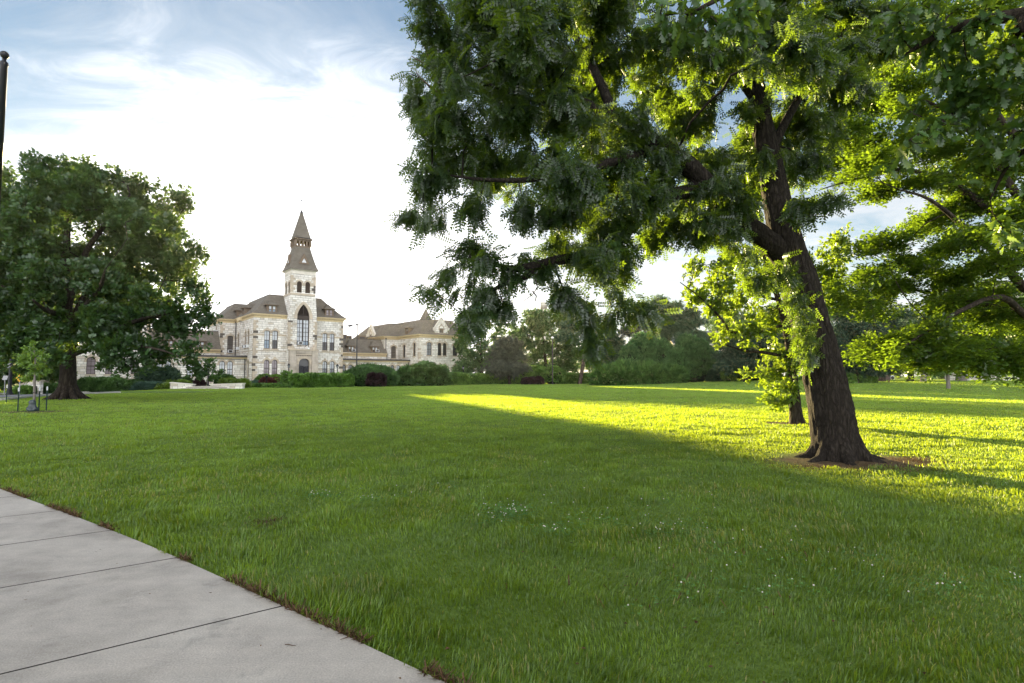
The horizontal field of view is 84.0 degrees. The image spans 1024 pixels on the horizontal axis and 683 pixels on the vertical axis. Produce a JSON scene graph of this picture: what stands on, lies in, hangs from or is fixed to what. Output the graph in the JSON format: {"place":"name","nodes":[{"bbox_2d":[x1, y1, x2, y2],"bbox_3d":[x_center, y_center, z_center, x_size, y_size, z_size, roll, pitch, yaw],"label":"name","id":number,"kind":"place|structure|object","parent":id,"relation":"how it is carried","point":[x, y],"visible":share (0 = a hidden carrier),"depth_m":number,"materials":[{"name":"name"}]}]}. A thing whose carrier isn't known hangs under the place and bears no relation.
{"place":"outdoors","nodes":[
{"label":"outdoors","id":0,"kind":"place"},
{"bbox_2d":[0,391,119,397],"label":"road","id":1,"kind":"structure","parent":0,"point":[2,396],"depth_m":44.36,"materials":[{"name":"grey asphalt"}]},
{"bbox_2d":[2,376,7,394],"bbox_3d":[-40.895,3.553,45.870,0.500,1.595,0.056,0,-3,0],"label":"sign post","id":2,"kind":"object","parent":1,"relation":"on","point":[4,378],"visible":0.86,"depth_m":45.88,"materials":[{"name":"metal"}]},
{"bbox_2d":[5,359,13,394],"bbox_3d":[-44.022,3.120,49.903,0.600,3.220,0.600,0,-3,0],"label":"street post","id":3,"kind":"object","parent":1,"relation":"on","point":[9,391],"visible":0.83,"depth_m":49.80,"materials":[{"name":"black metal"}]},
{"bbox_2d":[0,489,444,682],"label":"sidewalk","id":4,"kind":"structure","parent":0,"point":[100,616],"depth_m":3.65,"materials":[{"name":"concrete"}]},
{"bbox_2d":[0,376,1023,682],"bbox_3d":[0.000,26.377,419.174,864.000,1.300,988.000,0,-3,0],"label":"lawn","id":5,"kind":"structure","parent":0,"point":[790,460],"depth_m":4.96,"materials":[{"name":"green plant"}]},
{"bbox_2d":[0,51,8,206],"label":"lamp post","id":6,"kind":"object","parent":5,"relation":"on","point":[4,64],"visible":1,"depth_m":14.65,"materials":[{"name":"black metal"}]},
{"bbox_2d":[0,339,20,386],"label":"shade tree","id":7,"kind":"object","parent":5,"relation":"on","point":[4,370],"visible":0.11,"depth_m":60.76,"materials":[{"name":"green plant"}]},
{"bbox_2d":[17,387,19,410],"bbox_3d":[-22.128,2.648,25.478,0.054,1.171,0.045,0,-3,0],"label":"post","id":8,"kind":"object","parent":5,"relation":"on","point":[18,399],"visible":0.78,"depth_m":25.48,"materials":[{"name":"black metal"}]},
{"bbox_2d":[12,384,25,394],"bbox_3d":[-44.535,4.444,51.443,1.469,1.178,1.652,0,-3,0],"label":"box shrub","id":9,"kind":"object","parent":5,"relation":"on","point":[15,390],"visible":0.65,"depth_m":51.01,"materials":[{"name":"green plant"}]},
{"bbox_2d":[20,384,36,394],"bbox_3d":[-44.108,4.454,51.707,1.373,1.192,1.513,0,-3,0],"label":"box shrub","id":10,"kind":"object","parent":5,"relation":"on","point":[28,389],"visible":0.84,"depth_m":51.44,"materials":[{"name":"green plant"}]},
{"bbox_2d":[0,349,57,389],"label":"shade tree","id":11,"kind":"object","parent":5,"relation":"on","point":[45,377],"visible":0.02,"depth_m":65.91,"materials":[{"name":"green plant"}]},
{"bbox_2d":[12,339,52,400],"bbox_3d":[-21.531,1.533,25.613,1.564,3.297,1.047,0,-3,0],"label":"young maple","id":12,"kind":"object","parent":5,"relation":"on","point":[26,358],"visible":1,"depth_m":25.60,"materials":[{"name":"green plant"}]},
{"bbox_2d":[20,380,44,393],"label":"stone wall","id":13,"kind":"structure","parent":5,"relation":"on","point":[39,384],"depth_m":52.66,"materials":[{"name":"stone"}]},
{"bbox_2d":[26,400,39,411],"bbox_3d":[-21.542,2.879,25.524,0.470,0.525,0.389,-1,-4,22],"label":"watering bag","id":14,"kind":"object","parent":5,"relation":"on","point":[32,406],"visible":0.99,"depth_m":25.45,"materials":[{"name":"grey plastic"}]},
{"bbox_2d":[36,382,57,393],"bbox_3d":[-43.766,4.531,53.941,2.804,1.495,1.821,0,-3,0],"label":"dark shrub","id":15,"kind":"object","parent":5,"relation":"on","point":[52,387],"visible":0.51,"depth_m":53.51,"materials":[{"name":"green plant"}]},
{"bbox_2d":[46,386,47,409],"bbox_3d":[-21.165,2.643,25.860,0.054,1.189,0.045,0,-3,0],"label":"tree stake","id":16,"kind":"object","parent":5,"relation":"on","point":[46,396],"visible":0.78,"depth_m":25.86,"materials":[{"name":"green paint"}]},
{"bbox_2d":[41,340,77,382],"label":"shade tree","id":17,"kind":"object","parent":5,"relation":"on","point":[53,380],"visible":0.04,"depth_m":67.86,"materials":[{"name":"green plant"}]},
{"bbox_2d":[0,392,120,400],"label":"kerb","id":18,"kind":"structure","parent":5,"relation":"on","point":[11,398],"depth_m":42.26,"materials":[{"name":"concrete"}]},
{"bbox_2d":[77,375,126,391],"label":"hedge","id":19,"kind":"object","parent":5,"relation":"on","point":[96,384],"visible":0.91,"depth_m":70.83,"materials":[{"name":"green plant"}]},
{"bbox_2d":[0,147,222,399],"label":"broad oak","id":20,"kind":"object","parent":5,"relation":"on","point":[47,273],"visible":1,"depth_m":34.49,"materials":[{"name":"green plant"}]},
{"bbox_2d":[123,379,143,390],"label":"yew hedge","id":21,"kind":"object","parent":5,"relation":"on","point":[128,383],"visible":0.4,"depth_m":72.06,"materials":[{"name":"green plant"}]},
{"bbox_2d":[128,380,162,390],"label":"creeping juniper","id":22,"kind":"object","parent":5,"relation":"on","point":[142,385],"visible":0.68,"depth_m":68.15,"materials":[{"name":"green plant"}]},
{"bbox_2d":[133,365,185,382],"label":"dark yew","id":23,"kind":"object","parent":5,"relation":"on","point":[163,375],"visible":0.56,"depth_m":72.77,"materials":[{"name":"green plant"}]},
{"bbox_2d":[153,382,169,389],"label":"lime shrub","id":24,"kind":"object","parent":5,"relation":"on","point":[164,385],"visible":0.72,"depth_m":68.07,"materials":[{"name":"green plant"}]},
{"bbox_2d":[162,379,191,383],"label":"lime shrub","id":25,"kind":"object","parent":5,"relation":"on","point":[180,380],"visible":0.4,"depth_m":72.59,"materials":[{"name":"green plant"}]},
{"bbox_2d":[182,376,193,383],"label":"yew hedge","id":26,"kind":"object","parent":5,"relation":"on","point":[187,378],"visible":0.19,"depth_m":77.74,"materials":[{"name":"green plant"}]},
{"bbox_2d":[192,378,206,385],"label":"bronze shrub","id":27,"kind":"object","parent":5,"relation":"on","point":[198,382],"visible":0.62,"depth_m":75.43,"materials":[{"name":"purple plant"}]},
{"bbox_2d":[169,382,245,388],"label":"curved wall","id":28,"kind":"structure","parent":5,"relation":"on","point":[175,385],"depth_m":67.05,"materials":[{"name":"stone"}]},
{"bbox_2d":[194,357,225,382],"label":"serviceberry tree","id":29,"kind":"object","parent":5,"relation":"on","point":[220,372],"visible":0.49,"depth_m":74.81,"materials":[{"name":"green plant"}]},
{"bbox_2d":[206,373,235,385],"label":"yew hedge","id":30,"kind":"object","parent":5,"relation":"on","point":[225,375],"visible":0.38,"depth_m":80.44,"materials":[{"name":"green plant"}]},
{"bbox_2d":[217,377,234,383],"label":"lime shrub","id":31,"kind":"object","parent":5,"relation":"on","point":[224,380],"visible":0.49,"depth_m":72.20,"materials":[{"name":"green plant"}]},
{"bbox_2d":[229,378,252,387],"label":"lime shrub","id":32,"kind":"object","parent":5,"relation":"on","point":[248,384],"visible":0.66,"depth_m":70.47,"materials":[{"name":"green plant"}]},
{"bbox_2d":[44,200,469,382],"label":"stone hall","id":33,"kind":"structure","parent":5,"relation":"on","point":[271,330],"depth_m":95.37,"materials":[{"name":"stone"}]},
{"bbox_2d":[84,354,97,375],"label":"window","id":34,"kind":"structure","parent":33,"relation":"in","point":[90,363],"depth_m":77.62,"materials":[{"name":"grey glass"}]},
{"bbox_2d":[104,368,111,375],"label":"window","id":35,"kind":"structure","parent":33,"relation":"in","point":[107,373],"depth_m":78.72,"materials":[{"name":"grey glass"}]},
{"bbox_2d":[217,358,225,373],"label":"window","id":36,"kind":"structure","parent":33,"relation":"in","point":[221,363],"depth_m":91.45,"materials":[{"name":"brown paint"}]},
{"bbox_2d":[225,359,234,374],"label":"window","id":37,"kind":"structure","parent":33,"relation":"in","point":[229,363],"depth_m":92.17,"materials":[{"name":"grey glass"}]},
{"bbox_2d":[226,333,234,353],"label":"window","id":38,"kind":"structure","parent":33,"relation":"in","point":[229,337],"depth_m":99.64,"materials":[{"name":"grey glass"}]},
{"bbox_2d":[262,357,270,373],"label":"window","id":39,"kind":"structure","parent":33,"relation":"in","point":[265,361],"depth_m":91.32,"materials":[{"name":"grey glass"}]},
{"bbox_2d":[263,328,271,349],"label":"window","id":40,"kind":"structure","parent":33,"relation":"in","point":[266,333],"depth_m":91.55,"materials":[{"name":"grey glass"}]},
{"bbox_2d":[270,357,278,374],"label":"window","id":41,"kind":"structure","parent":33,"relation":"in","point":[274,363],"depth_m":92.08,"materials":[{"name":"grey glass"}]},
{"bbox_2d":[271,328,279,349],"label":"window","id":42,"kind":"structure","parent":33,"relation":"in","point":[274,331],"depth_m":92.26,"materials":[{"name":"grey glass"}]},
{"bbox_2d":[295,279,303,292],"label":"louvre window","id":43,"kind":"structure","parent":33,"relation":"in","point":[298,282],"depth_m":93.81,"materials":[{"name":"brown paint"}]},
{"bbox_2d":[294,301,312,345],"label":"window","id":44,"kind":"structure","parent":33,"relation":"in","point":[301,313],"depth_m":94.06,"materials":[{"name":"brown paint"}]},
{"bbox_2d":[299,359,308,373],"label":"door","id":45,"kind":"structure","parent":33,"relation":"in","point":[304,363],"depth_m":93.01,"materials":[{"name":"black paint"}]},
{"bbox_2d":[304,280,311,292],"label":"louvre window","id":46,"kind":"structure","parent":33,"relation":"in","point":[307,283],"depth_m":94.61,"materials":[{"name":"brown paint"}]},
{"bbox_2d":[321,331,328,351],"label":"window","id":47,"kind":"structure","parent":33,"relation":"in","point":[324,340],"depth_m":97.21,"materials":[{"name":"grey glass"}]},
{"bbox_2d":[321,358,328,372],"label":"window","id":48,"kind":"structure","parent":33,"relation":"in","point":[324,363],"depth_m":97.02,"materials":[{"name":"grey glass"}]},
{"bbox_2d":[328,331,335,351],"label":"window","id":49,"kind":"structure","parent":33,"relation":"in","point":[331,349],"depth_m":97.98,"materials":[{"name":"grey glass"}]},
{"bbox_2d":[328,359,335,372],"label":"window","id":50,"kind":"structure","parent":33,"relation":"in","point":[331,362],"depth_m":97.83,"materials":[{"name":"grey glass"}]},
{"bbox_2d":[390,344,396,358],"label":"window","id":51,"kind":"structure","parent":33,"relation":"in","point":[393,347],"depth_m":115.21,"materials":[{"name":"grey glass"}]},
{"bbox_2d":[426,340,432,355],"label":"window","id":52,"kind":"structure","parent":33,"relation":"in","point":[428,343],"depth_m":109.78,"materials":[{"name":"grey glass"}]},
{"bbox_2d":[437,341,441,356],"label":"window","id":53,"kind":"structure","parent":33,"relation":"in","point":[439,343],"depth_m":111.18,"materials":[{"name":"black glass"}]},
{"bbox_2d":[442,341,447,356],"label":"window","id":54,"kind":"structure","parent":33,"relation":"in","point":[444,343],"depth_m":111.86,"materials":[{"name":"black glass"}]},
{"bbox_2d":[452,344,456,356],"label":"window","id":55,"kind":"structure","parent":33,"relation":"in","point":[454,349],"depth_m":113.23,"materials":[{"name":"black glass"}]},
{"bbox_2d":[249,382,269,387],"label":"shrub","id":56,"kind":"object","parent":5,"relation":"on","point":[259,385],"visible":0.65,"depth_m":73.25,"materials":[{"name":"green plant"}]},
{"bbox_2d":[258,376,274,382],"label":"barberry","id":57,"kind":"object","parent":5,"relation":"on","point":[263,379],"visible":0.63,"depth_m":79.39,"materials":[{"name":"red plant"}]},
{"bbox_2d":[254,373,283,379],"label":"evergreen shrub","id":58,"kind":"object","parent":5,"relation":"on","point":[259,376],"visible":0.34,"depth_m":85.26,"materials":[{"name":"green plant"}]},
{"bbox_2d":[264,383,287,387],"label":"shrub","id":59,"kind":"object","parent":5,"relation":"on","point":[277,385],"visible":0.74,"depth_m":72.74,"materials":[{"name":"green plant"}]},
{"bbox_2d":[275,370,292,383],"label":"entrance tree","id":60,"kind":"object","parent":5,"relation":"on","point":[285,373],"visible":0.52,"depth_m":75.52,"materials":[{"name":"green plant"}]},
{"bbox_2d":[287,371,354,387],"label":"hedge","id":61,"kind":"object","parent":5,"relation":"on","point":[314,379],"visible":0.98,"depth_m":73.68,"materials":[{"name":"green plant"}]},
{"bbox_2d":[348,324,358,363],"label":"floodlight pole","id":62,"kind":"object","parent":5,"relation":"on","point":[356,339],"visible":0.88,"depth_m":82.08,"materials":[{"name":"metal"}]},
{"bbox_2d":[342,363,401,385],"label":"round yew","id":63,"kind":"object","parent":5,"relation":"on","point":[359,372],"visible":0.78,"depth_m":80.49,"materials":[{"name":"green plant"}]},
{"bbox_2d":[365,372,386,386],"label":"purple shrub","id":64,"kind":"object","parent":5,"relation":"on","point":[376,379],"visible":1,"depth_m":77.98,"materials":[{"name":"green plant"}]},
{"bbox_2d":[396,360,452,385],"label":"spreading bush","id":65,"kind":"object","parent":5,"relation":"on","point":[424,373],"visible":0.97,"depth_m":84.84,"materials":[{"name":"green plant"}]},
{"bbox_2d":[450,372,469,384],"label":"hedge","id":66,"kind":"object","parent":5,"relation":"on","point":[460,378],"visible":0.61,"depth_m":94.14,"materials":[{"name":"green plant"}]},
{"bbox_2d":[451,312,507,373],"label":"broadleaf tree","id":67,"kind":"object","parent":5,"relation":"on","point":[476,358],"visible":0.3,"depth_m":105.81,"materials":[{"name":"green plant"}]},
{"bbox_2d":[468,373,522,383],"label":"hedge","id":68,"kind":"object","parent":5,"relation":"on","point":[481,378],"visible":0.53,"depth_m":99.39,"materials":[{"name":"green plant"}]},
{"bbox_2d":[480,335,532,383],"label":"broadleaf tree","id":69,"kind":"object","parent":5,"relation":"on","point":[506,354],"visible":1,"depth_m":99.10,"materials":[{"name":"green plant"}]},
{"bbox_2d":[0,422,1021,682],"bbox_3d":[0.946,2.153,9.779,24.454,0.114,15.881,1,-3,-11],"label":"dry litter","id":70,"kind":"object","parent":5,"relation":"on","point":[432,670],"visible":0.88,"depth_m":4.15,"materials":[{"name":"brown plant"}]},
{"bbox_2d":[520,375,544,384],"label":"purple shrub","id":71,"kind":"object","parent":5,"relation":"on","point":[538,379],"visible":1,"depth_m":97.38,"materials":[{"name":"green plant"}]},
{"bbox_2d":[520,365,567,383],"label":"hedge mound","id":72,"kind":"object","parent":5,"relation":"on","point":[559,374],"visible":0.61,"depth_m":102.86,"materials":[{"name":"green plant"}]},
{"bbox_2d":[507,307,582,372],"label":"broadleaf tree","id":73,"kind":"object","parent":5,"relation":"on","point":[538,322],"visible":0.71,"depth_m":116.43,"materials":[{"name":"green plant"}]},
{"bbox_2d":[551,337,553,383],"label":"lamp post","id":74,"kind":"object","parent":5,"relation":"on","point":[552,338],"visible":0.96,"depth_m":99.91,"materials":[{"name":"metal"}]},
{"bbox_2d":[558,372,589,383],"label":"hedge","id":75,"kind":"object","parent":5,"relation":"on","point":[572,377],"visible":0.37,"depth_m":105.59,"materials":[{"name":"green plant"}]},
{"bbox_2d":[550,301,608,383],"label":"pine tree","id":76,"kind":"object","parent":5,"relation":"on","point":[562,336],"visible":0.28,"depth_m":103.41,"materials":[{"name":"green plant"}]},
{"bbox_2d":[576,340,590,372],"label":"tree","id":77,"kind":"object","parent":5,"relation":"on","point":[579,362],"visible":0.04,"depth_m":147.52,"materials":[{"name":"green plant"}]},
{"bbox_2d":[586,317,625,371],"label":"fir tree","id":78,"kind":"object","parent":5,"relation":"on","point":[617,342],"visible":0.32,"depth_m":111.04,"materials":[{"name":"green plant"}]},
{"bbox_2d":[616,315,660,339],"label":"pine tree","id":79,"kind":"object","parent":5,"relation":"on","point":[627,333],"visible":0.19,"depth_m":108.15,"materials":[{"name":"green plant"}]},
{"bbox_2d":[587,358,691,384],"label":"spreading juniper","id":80,"kind":"object","parent":5,"relation":"on","point":[626,372],"visible":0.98,"depth_m":88.45,"materials":[{"name":"green plant"}]},
{"bbox_2d":[617,331,673,363],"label":"rounded cedar","id":81,"kind":"object","parent":5,"relation":"on","point":[640,346],"visible":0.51,"depth_m":95.57,"materials":[{"name":"green plant"}]},
{"bbox_2d":[384,0,918,465],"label":"leaning tree","id":82,"kind":"object","parent":5,"relation":"on","point":[824,52],"visible":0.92,"depth_m":9.71,"materials":[{"name":"green plant"}]},
{"bbox_2d":[293,444,1023,621],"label":"clover flowers","id":83,"kind":"object","parent":5,"relation":"on","point":[552,529],"visible":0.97,"depth_m":5.65,"materials":[{"name":"white plant"}]},
{"bbox_2d":[645,293,684,342],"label":"pine tree","id":84,"kind":"object","parent":5,"relation":"on","point":[666,331],"visible":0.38,"depth_m":116.72,"materials":[{"name":"green plant"}]},
{"bbox_2d":[663,333,722,381],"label":"rounded cedar","id":85,"kind":"object","parent":5,"relation":"on","point":[693,353],"visible":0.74,"depth_m":92.21,"materials":[{"name":"green plant"}]},
{"bbox_2d":[671,304,716,342],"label":"pine tree","id":86,"kind":"object","parent":5,"relation":"on","point":[691,319],"visible":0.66,"depth_m":113.15,"materials":[{"name":"green plant"}]},
{"bbox_2d":[669,331,728,350],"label":"slate roofed building","id":87,"kind":"structure","parent":5,"relation":"on","point":[673,343],"depth_m":128.69,"materials":[{"name":"stone"}]},
{"bbox_2d":[703,304,749,330],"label":"tree","id":88,"kind":"object","parent":5,"relation":"on","point":[714,324],"visible":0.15,"depth_m":149.79,"materials":[{"name":"green plant"}]},
{"bbox_2d":[719,371,737,380],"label":"leafy shrub","id":89,"kind":"object","parent":5,"relation":"on","point":[728,377],"visible":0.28,"depth_m":89.30,"materials":[{"name":"green plant"}]},
{"bbox_2d":[704,364,778,381],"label":"juniper","id":90,"kind":"object","parent":5,"relation":"on","point":[712,376],"visible":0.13,"depth_m":90.84,"materials":[{"name":"green plant"}]},
{"bbox_2d":[709,311,782,381],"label":"spruce tree","id":91,"kind":"object","parent":5,"relation":"on","point":[733,360],"visible":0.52,"depth_m":82.54,"materials":[{"name":"green plant"}]},
{"bbox_2d":[680,222,864,424],"bbox_3d":[8.805,-0.676,19.371,7.130,7.047,3.325,1,-4,-16],"label":"tree","id":92,"kind":"object","parent":5,"relation":"on","point":[787,388],"visible":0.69,"depth_m":18.90,"materials":[{"name":"green plant"}]},
{"bbox_2d":[753,301,800,374],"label":"tree","id":93,"kind":"object","parent":5,"relation":"on","point":[782,335],"visible":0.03,"depth_m":137.64,"materials":[{"name":"green plant"}]},
{"bbox_2d":[796,302,843,373],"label":"tree","id":94,"kind":"object","parent":5,"relation":"on","point":[832,321],"visible":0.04,"depth_m":130.23,"materials":[{"name":"green plant"}]},
{"bbox_2d":[636,0,1023,254],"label":"overhanging oak","id":95,"kind":"object","parent":5,"relation":"on","point":[983,108],"visible":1,"depth_m":6.12,"materials":[{"name":"green plant"}]},
{"bbox_2d":[846,372,878,382],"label":"hedge","id":96,"kind":"object","parent":5,"relation":"on","point":[851,377],"visible":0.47,"depth_m":71.81,"materials":[{"name":"green plant"}]},
{"bbox_2d":[831,288,894,382],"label":"spruce tree","id":97,"kind":"object","parent":5,"relation":"on","point":[847,330],"visible":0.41,"depth_m":70.58,"materials":[{"name":"green plant"}]},
{"bbox_2d":[875,316,905,381],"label":"spruce tree","id":98,"kind":"object","parent":5,"relation":"on","point":[892,322],"visible":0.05,"depth_m":79.14,"materials":[{"name":"green plant"}]},
{"bbox_2d":[888,304,925,380],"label":"pine tree","id":99,"kind":"object","parent":5,"relation":"on","point":[909,312],"visible":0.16,"depth_m":83.67,"materials":[{"name":"green plant"}]},
{"bbox_2d":[800,0,1023,389],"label":"spreading tree","id":100,"kind":"object","parent":5,"relation":"on","point":[964,301],"visible":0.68,"depth_m":14.54,"materials":[{"name":"green plant"}]},
{"bbox_2d":[902,315,932,381],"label":"pine tree","id":101,"kind":"object","parent":5,"relation":"on","point":[918,322],"visible":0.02,"depth_m":77.73,"materials":[{"name":"green plant"}]},
{"bbox_2d":[915,368,944,378],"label":"hedge","id":102,"kind":"object","parent":5,"relation":"on","point":[935,376],"visible":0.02,"depth_m":134.72,"materials":[{"name":"green plant"}]},
{"bbox_2d":[929,332,967,388],"bbox_3d":[43.810,1.528,57.279,5.157,6.548,3.644,0,-3,0],"label":"lawn sapling","id":103,"kind":"object","parent":5,"relation":"on","point":[942,374],"visible":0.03,"depth_m":56.99,"materials":[{"name":"green plant"}]},
{"bbox_2d":[955,310,987,380],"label":"broadleaf tree","id":104,"kind":"object","parent":5,"relation":"on","point":[964,377],"visible":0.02,"depth_m":83.25,"materials":[{"name":"green plant"}]},
{"bbox_2d":[945,373,1011,380],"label":"stone terrace","id":105,"kind":"structure","parent":5,"relation":"on","point":[952,377],"depth_m":91.62,"materials":[{"name":"stone"}]},
{"bbox_2d":[0,0,1023,375],"label":"sky","id":106,"kind":"structure","parent":0,"point":[263,108],"materials":[{"name":"white"}]},
{"bbox_2d":[540,302,546,361],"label":"chimney stack","id":107,"kind":"object","parent":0,"point":[543,305],"visible":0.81,"depth_m":170.03,"materials":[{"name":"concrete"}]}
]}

